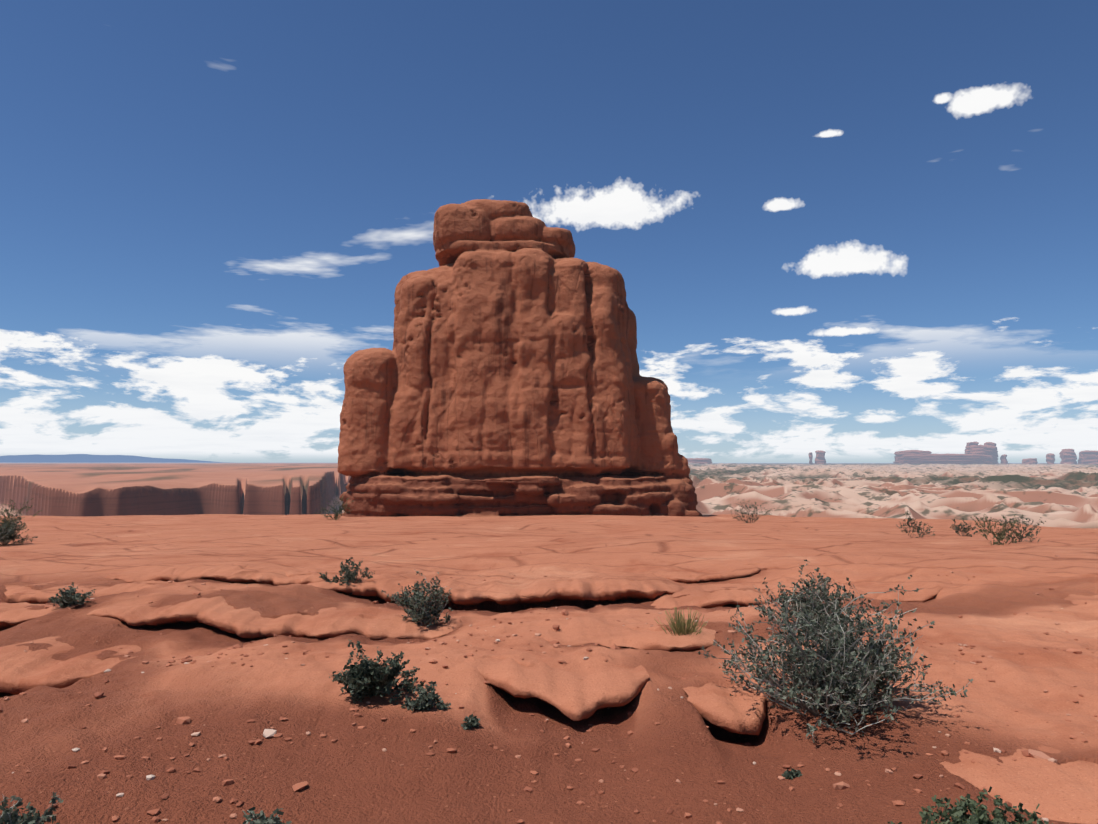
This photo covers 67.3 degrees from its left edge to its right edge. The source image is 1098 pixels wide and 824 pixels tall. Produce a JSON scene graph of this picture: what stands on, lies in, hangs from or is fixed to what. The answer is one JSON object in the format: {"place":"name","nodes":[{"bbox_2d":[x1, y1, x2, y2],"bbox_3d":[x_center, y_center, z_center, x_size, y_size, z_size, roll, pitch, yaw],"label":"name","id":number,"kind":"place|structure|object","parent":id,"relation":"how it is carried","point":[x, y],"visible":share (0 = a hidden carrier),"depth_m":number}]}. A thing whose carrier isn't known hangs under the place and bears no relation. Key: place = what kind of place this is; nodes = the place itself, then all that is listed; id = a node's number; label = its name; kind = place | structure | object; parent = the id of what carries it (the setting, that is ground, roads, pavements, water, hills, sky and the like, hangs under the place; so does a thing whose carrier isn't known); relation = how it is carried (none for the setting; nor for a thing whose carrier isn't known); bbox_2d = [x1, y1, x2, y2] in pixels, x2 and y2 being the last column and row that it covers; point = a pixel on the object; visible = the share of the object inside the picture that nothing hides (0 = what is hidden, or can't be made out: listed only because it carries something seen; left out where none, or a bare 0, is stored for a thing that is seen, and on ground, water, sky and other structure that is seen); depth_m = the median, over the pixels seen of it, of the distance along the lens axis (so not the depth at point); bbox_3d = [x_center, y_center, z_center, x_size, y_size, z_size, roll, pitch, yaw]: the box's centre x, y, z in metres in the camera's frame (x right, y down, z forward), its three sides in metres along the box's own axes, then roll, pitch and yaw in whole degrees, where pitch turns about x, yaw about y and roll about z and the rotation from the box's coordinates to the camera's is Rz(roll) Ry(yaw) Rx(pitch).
{"place":"outdoors","nodes":[
{"label":"outdoors","id":0,"kind":"place"},
{"bbox_2d":[0,454,234,462],"bbox_3d":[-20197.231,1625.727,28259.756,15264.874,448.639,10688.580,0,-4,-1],"label":"mountains","id":1,"kind":"structure","parent":0,"point":[70,458],"depth_m":31384.44},
{"bbox_2d":[0,463,1097,823],"bbox_3d":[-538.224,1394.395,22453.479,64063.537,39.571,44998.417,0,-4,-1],"label":"ground","id":2,"kind":"structure","parent":0,"point":[98,523],"depth_m":8.40},
{"bbox_2d":[0,525,12,543],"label":"shrub","id":3,"kind":"object","parent":2,"relation":"on","point":[2,536],"visible":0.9,"depth_m":24.59},
{"bbox_2d":[0,505,37,545],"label":"shrub","id":4,"kind":"object","parent":2,"relation":"on","point":[12,534],"visible":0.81,"depth_m":25.00},
{"bbox_2d":[0,498,41,536],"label":"shrub","id":5,"kind":"object","parent":2,"relation":"on","point":[3,513],"visible":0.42,"depth_m":27.03},
{"bbox_2d":[0,792,62,823],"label":"shrub","id":6,"kind":"object","parent":2,"relation":"on","point":[8,816],"visible":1,"depth_m":4.49},
{"bbox_2d":[48,582,95,607],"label":"shrub","id":7,"kind":"object","parent":2,"relation":"on","point":[67,598],"visible":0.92,"depth_m":11.15},
{"bbox_2d":[242,807,291,823],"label":"shrub","id":8,"kind":"object","parent":2,"relation":"on","point":[261,817],"visible":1,"depth_m":4.82},
{"bbox_2d":[320,495,352,519],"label":"shrub","id":9,"kind":"object","parent":2,"relation":"on","point":[336,514],"visible":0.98,"depth_m":44.73},
{"bbox_2d":[317,557,374,594],"bbox_3d":[-3.418,2.786,13.956,0.789,0.669,0.759,3,-5,-41],"label":"shrub","id":10,"kind":"object","parent":2,"relation":"on","point":[349,574],"visible":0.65,"depth_m":13.93},
{"bbox_2d":[328,640,423,704],"bbox_3d":[-1.473,2.218,7.098,0.776,0.525,0.620,2,-4,-26],"label":"shrub","id":11,"kind":"object","parent":2,"relation":"on","point":[366,677],"visible":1,"depth_m":6.96},
{"bbox_2d":[381,569,451,626],"bbox_3d":[-1.667,2.442,10.845,1.051,0.776,0.977,-3,-5,40],"label":"shrub","id":12,"kind":"object","parent":2,"relation":"on","point":[417,606],"visible":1,"depth_m":10.68},
{"bbox_2d":[401,681,450,710],"bbox_3d":[-1.012,2.341,6.788,0.337,0.293,0.317,2,-4,-35],"label":"shrub","id":13,"kind":"object","parent":2,"relation":"on","point":[427,700],"visible":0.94,"depth_m":6.72},
{"bbox_2d":[461,713,480,729],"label":"plant","id":14,"kind":"object","parent":2,"relation":"on","point":[473,722],"visible":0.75,"depth_m":6.50},
{"bbox_2d":[337,199,702,516],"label":"butte","id":15,"kind":"object","parent":2,"relation":"on","point":[503,377],"visible":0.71,"depth_m":63.64},
{"bbox_2d":[0,560,1097,823],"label":"ledge rocks","id":16,"kind":"object","parent":2,"relation":"on","point":[1062,792],"visible":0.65,"depth_m":9.97},
{"bbox_2d":[0,571,1097,823],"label":"stones","id":17,"kind":"object","parent":2,"relation":"on","point":[270,731],"visible":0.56,"depth_m":6.20},
{"bbox_2d":[656,608,706,636],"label":"grass tuft","id":18,"kind":"object","parent":2,"relation":"on","point":[679,628],"visible":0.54,"depth_m":9.13},
{"bbox_2d":[731,500,774,522],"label":"shrub","id":19,"kind":"object","parent":2,"relation":"on","point":[743,517],"visible":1,"depth_m":40.87},
{"bbox_2d":[781,768,802,779],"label":"plant","id":20,"kind":"object","parent":2,"relation":"on","point":[791,774],"visible":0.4,"depth_m":5.76},
{"bbox_2d":[754,560,870,636],"bbox_3d":[2.930,2.074,9.046,1.282,0.877,1.319,-2,-4,35],"label":"shrub","id":21,"kind":"object","parent":2,"relation":"on","point":[835,598],"visible":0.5,"depth_m":9.02},
{"bbox_2d":[697,574,972,742],"bbox_3d":[2.274,1.966,6.860,2.165,1.260,1.748,-3,-5,44],"label":"shrub","id":22,"kind":"object","parent":2,"relation":"on","point":[860,696],"visible":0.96,"depth_m":6.74},
{"bbox_2d":[777,612,931,705],"bbox_3d":[2.559,2.145,7.164,1.184,0.832,1.088,0,-4,7],"label":"shrub","id":23,"kind":"object","parent":2,"relation":"on","point":[880,686],"visible":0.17,"depth_m":6.99},
{"bbox_2d":[687,442,1097,463],"bbox_3d":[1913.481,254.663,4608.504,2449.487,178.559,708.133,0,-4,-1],"label":"distant buttes","id":24,"kind":"object","parent":2,"relation":"on","point":[985,453],"visible":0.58,"depth_m":4532.63},
{"bbox_2d":[896,510,934,537],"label":"shrub","id":25,"kind":"object","parent":2,"relation":"on","point":[912,526],"visible":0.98,"depth_m":26.06},
{"bbox_2d":[949,517,985,536],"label":"shrub","id":26,"kind":"object","parent":2,"relation":"on","point":[964,529],"visible":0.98,"depth_m":27.85},
{"bbox_2d":[888,786,1052,823],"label":"shrub","id":27,"kind":"object","parent":2,"relation":"on","point":[958,814],"visible":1,"depth_m":4.16},
{"bbox_2d":[970,514,1021,544],"bbox_3d":[11.809,3.130,21.867,1.338,0.906,1.514,-3,-5,43],"label":"shrub","id":28,"kind":"object","parent":2,"relation":"on","point":[999,537],"visible":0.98,"depth_m":21.95},
{"bbox_2d":[996,514,1045,541],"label":"shrub","id":29,"kind":"object","parent":2,"relation":"on","point":[1025,529],"visible":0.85,"depth_m":22.78},
{"bbox_2d":[0,0,1097,462],"label":"sky","id":30,"kind":"structure","parent":0,"point":[852,231]}
]}

